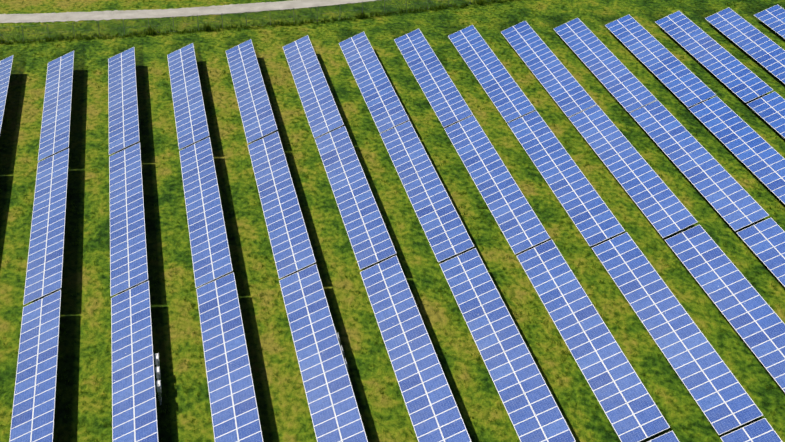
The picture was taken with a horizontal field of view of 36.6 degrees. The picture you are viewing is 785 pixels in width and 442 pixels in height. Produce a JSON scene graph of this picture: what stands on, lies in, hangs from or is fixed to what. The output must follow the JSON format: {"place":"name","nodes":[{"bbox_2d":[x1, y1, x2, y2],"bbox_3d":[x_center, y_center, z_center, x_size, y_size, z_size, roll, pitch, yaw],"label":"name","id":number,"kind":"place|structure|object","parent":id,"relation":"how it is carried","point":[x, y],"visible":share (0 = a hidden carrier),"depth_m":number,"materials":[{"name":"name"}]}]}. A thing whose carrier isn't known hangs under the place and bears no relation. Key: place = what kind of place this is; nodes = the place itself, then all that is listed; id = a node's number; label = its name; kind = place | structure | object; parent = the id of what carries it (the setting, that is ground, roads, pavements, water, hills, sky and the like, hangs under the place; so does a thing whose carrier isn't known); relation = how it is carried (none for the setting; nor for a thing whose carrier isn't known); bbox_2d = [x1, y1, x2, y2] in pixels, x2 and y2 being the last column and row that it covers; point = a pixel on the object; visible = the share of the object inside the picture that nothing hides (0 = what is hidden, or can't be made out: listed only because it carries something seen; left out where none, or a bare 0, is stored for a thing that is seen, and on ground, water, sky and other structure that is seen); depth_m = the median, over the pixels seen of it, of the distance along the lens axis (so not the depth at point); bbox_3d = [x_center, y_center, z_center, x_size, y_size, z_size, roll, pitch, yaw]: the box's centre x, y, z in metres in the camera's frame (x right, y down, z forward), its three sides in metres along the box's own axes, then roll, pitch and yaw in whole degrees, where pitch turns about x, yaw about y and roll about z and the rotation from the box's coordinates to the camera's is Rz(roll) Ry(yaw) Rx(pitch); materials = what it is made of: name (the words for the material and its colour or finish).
{"place":"outdoors","nodes":[
{"label":"outdoors","id":0,"kind":"place"},
{"bbox_2d":[0,0,375,22],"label":"farm track","id":1,"kind":"structure","parent":0,"point":[106,15],"depth_m":122.24,"materials":[{"name":"beige gravel"}]},
{"bbox_2d":[0,0,784,441],"bbox_3d":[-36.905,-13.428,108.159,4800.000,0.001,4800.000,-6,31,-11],"label":"ground","id":2,"kind":"structure","parent":0,"point":[286,398],"depth_m":86.38,"materials":[{"name":"green plant"}]},
{"bbox_2d":[0,55,13,132],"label":"solar panel","id":3,"kind":"object","parent":2,"relation":"on","point":[5,67],"visible":1,"depth_m":103.20,"materials":[{"name":"blue glass"}]},
{"bbox_2d":[9,290,60,441],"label":"solar panel","id":4,"kind":"object","parent":2,"relation":"on","point":[33,413],"visible":1,"depth_m":68.16,"materials":[{"name":"blue glass"}]},
{"bbox_2d":[23,148,68,304],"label":"solar panel","id":5,"kind":"object","parent":2,"relation":"on","point":[45,263],"visible":1,"depth_m":82.02,"materials":[{"name":"blue glass"}]},
{"bbox_2d":[38,51,73,160],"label":"solar panel","id":6,"kind":"object","parent":2,"relation":"on","point":[55,130],"visible":1,"depth_m":99.28,"materials":[{"name":"blue glass"}]},
{"bbox_2d":[108,47,139,154],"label":"solar panel","id":7,"kind":"object","parent":2,"relation":"on","point":[123,112],"visible":0.98,"depth_m":100.39,"materials":[{"name":"blue glass"}]},
{"bbox_2d":[109,143,147,295],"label":"solar panel","id":8,"kind":"object","parent":2,"relation":"on","point":[128,260],"visible":1,"depth_m":83.06,"materials":[{"name":"blue glass"}]},
{"bbox_2d":[111,281,158,441],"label":"solar panel","id":9,"kind":"object","parent":2,"relation":"on","point":[134,413],"visible":1,"depth_m":68.57,"materials":[{"name":"blue glass"}]},
{"bbox_2d":[154,353,161,404],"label":"inverter rack","id":10,"kind":"object","parent":2,"relation":"on","point":[158,377],"visible":1,"depth_m":67.98,"materials":[{"name":"white metal"}]},
{"bbox_2d":[167,43,208,149],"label":"solar panel","id":11,"kind":"object","parent":2,"relation":"on","point":[190,116],"visible":1,"depth_m":101.37,"materials":[{"name":"blue glass"}]},
{"bbox_2d":[179,137,232,287],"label":"solar panel","id":12,"kind":"object","parent":2,"relation":"on","point":[211,257],"visible":1,"depth_m":84.06,"materials":[{"name":"blue glass"}]},
{"bbox_2d":[196,272,262,441],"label":"solar panel","id":13,"kind":"object","parent":2,"relation":"on","point":[234,408],"visible":1,"depth_m":69.00,"materials":[{"name":"blue glass"}]},
{"bbox_2d":[0,0,490,41],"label":"wire fence","id":14,"kind":"object","parent":2,"relation":"on","point":[198,28],"visible":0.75,"depth_m":117.96,"materials":[{"name":"metal"}]},
{"bbox_2d":[226,39,277,143],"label":"solar panel","id":15,"kind":"object","parent":2,"relation":"on","point":[257,115],"visible":1,"depth_m":102.32,"materials":[{"name":"blue glass"}]},
{"bbox_2d":[0,0,511,44],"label":"fence weeds","id":16,"kind":"object","parent":2,"relation":"on","point":[207,27],"visible":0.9,"depth_m":118.71,"materials":[{"name":"green plant"}]},
{"bbox_2d":[248,131,315,278],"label":"solar panel","id":17,"kind":"object","parent":2,"relation":"on","point":[292,250],"visible":1,"depth_m":85.14,"materials":[{"name":"blue glass"}]},
{"bbox_2d":[283,35,343,138],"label":"solar panel","id":18,"kind":"object","parent":2,"relation":"on","point":[322,113],"visible":1,"depth_m":103.31,"materials":[{"name":"blue glass"}]},
{"bbox_2d":[279,264,367,441],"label":"solar panel","id":19,"kind":"object","parent":2,"relation":"on","point":[333,408],"visible":1,"depth_m":69.46,"materials":[{"name":"blue glass"}]},
{"bbox_2d":[336,333,347,369],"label":"inverter rack","id":20,"kind":"object","parent":2,"relation":"on","point":[342,351],"visible":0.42,"depth_m":69.95,"materials":[{"name":"white metal"}]},
{"bbox_2d":[315,126,396,269],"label":"solar panel","id":21,"kind":"object","parent":2,"relation":"on","point":[368,235],"visible":1,"depth_m":86.12,"materials":[{"name":"blue glass"}]},
{"bbox_2d":[339,32,408,132],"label":"solar panel","id":22,"kind":"object","parent":2,"relation":"on","point":[386,109],"visible":1,"depth_m":104.36,"materials":[{"name":"blue glass"}]},
{"bbox_2d":[360,256,470,441],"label":"solar panel","id":23,"kind":"object","parent":2,"relation":"on","point":[416,365],"visible":1,"depth_m":69.86,"materials":[{"name":"blue glass"}]},
{"bbox_2d":[380,121,473,262],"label":"solar panel","id":24,"kind":"object","parent":2,"relation":"on","point":[427,196],"visible":1,"depth_m":87.11,"materials":[{"name":"blue glass"}]},
{"bbox_2d":[394,29,472,127],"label":"solar panel","id":25,"kind":"object","parent":2,"relation":"on","point":[448,104],"visible":1,"depth_m":105.33,"materials":[{"name":"blue glass"}]},
{"bbox_2d":[448,25,535,122],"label":"solar panel","id":26,"kind":"object","parent":2,"relation":"on","point":[505,93],"visible":1,"depth_m":106.33,"materials":[{"name":"blue glass"}]},
{"bbox_2d":[444,115,549,254],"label":"solar panel","id":27,"kind":"object","parent":2,"relation":"on","point":[509,206],"visible":0.98,"depth_m":88.13,"materials":[{"name":"blue glass"}]},
{"bbox_2d":[439,248,575,441],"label":"solar panel","id":28,"kind":"object","parent":2,"relation":"on","point":[515,373],"visible":1,"depth_m":70.26,"materials":[{"name":"blue glass"}]},
{"bbox_2d":[501,21,596,116],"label":"solar panel","id":29,"kind":"object","parent":2,"relation":"on","point":[567,92],"visible":1,"depth_m":107.37,"materials":[{"name":"blue glass"}]},
{"bbox_2d":[507,111,624,246],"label":"solar panel","id":30,"kind":"object","parent":2,"relation":"on","point":[589,212],"visible":1,"depth_m":89.15,"materials":[{"name":"blue glass"}]},
{"bbox_2d":[517,239,669,441],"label":"solar panel","id":31,"kind":"object","parent":2,"relation":"on","point":[603,363],"visible":1,"depth_m":70.79,"materials":[{"name":"blue glass"}]},
{"bbox_2d":[554,18,656,112],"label":"solar panel","id":32,"kind":"object","parent":2,"relation":"on","point":[629,91],"visible":0.98,"depth_m":108.34,"materials":[{"name":"blue glass"}]},
{"bbox_2d":[569,105,696,237],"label":"solar panel","id":33,"kind":"object","parent":2,"relation":"on","point":[663,209],"visible":1,"depth_m":90.12,"materials":[{"name":"blue glass"}]},
{"bbox_2d":[605,15,715,107],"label":"solar panel","id":34,"kind":"object","parent":2,"relation":"on","point":[685,85],"visible":1,"depth_m":109.33,"materials":[{"name":"blue glass"}]},
{"bbox_2d":[647,430,678,441],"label":"solar panel","id":35,"kind":"object","parent":2,"relation":"on","point":[670,436],"visible":1,"depth_m":63.42,"materials":[{"name":"blue glass"}]},
{"bbox_2d":[592,232,763,434],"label":"solar panel","id":36,"kind":"object","parent":2,"relation":"on","point":[720,395],"visible":1,"depth_m":71.84,"materials":[{"name":"blue glass"}]},
{"bbox_2d":[629,100,768,230],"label":"solar panel","id":37,"kind":"object","parent":2,"relation":"on","point":[726,195],"visible":0.98,"depth_m":91.11,"materials":[{"name":"blue glass"}]},
{"bbox_2d":[655,11,772,102],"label":"solar panel","id":38,"kind":"object","parent":2,"relation":"on","point":[739,79],"visible":1,"depth_m":110.31,"materials":[{"name":"blue glass"}]},
{"bbox_2d":[665,225,784,391],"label":"solar panel","id":39,"kind":"object","parent":2,"relation":"on","point":[756,322],"visible":1,"depth_m":75.67,"materials":[{"name":"blue glass"}]},
{"bbox_2d":[689,96,784,203],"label":"solar panel","id":40,"kind":"object","parent":2,"relation":"on","point":[759,157],"visible":0.98,"depth_m":94.99,"materials":[{"name":"blue glass"}]},
{"bbox_2d":[705,7,784,83],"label":"solar panel","id":41,"kind":"object","parent":2,"relation":"on","point":[763,50],"visible":0.96,"depth_m":114.24,"materials":[{"name":"blue glass"}]},
{"bbox_2d":[720,418,782,441],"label":"solar panel","id":42,"kind":"object","parent":2,"relation":"on","point":[761,430],"visible":1,"depth_m":64.12,"materials":[{"name":"blue glass"}]},
{"bbox_2d":[737,218,784,286],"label":"solar panel","id":43,"kind":"object","parent":2,"relation":"on","point":[764,240],"visible":1,"depth_m":81.72,"materials":[{"name":"blue glass"}]},
{"bbox_2d":[747,91,784,137],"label":"solar panel","id":44,"kind":"object","parent":2,"relation":"on","point":[769,109],"visible":0.94,"depth_m":100.79,"materials":[{"name":"blue glass"}]},
{"bbox_2d":[754,4,784,38],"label":"solar panel","id":45,"kind":"object","parent":2,"relation":"on","point":[773,18],"visible":1,"depth_m":119.88,"materials":[{"name":"blue glass"}]}
]}

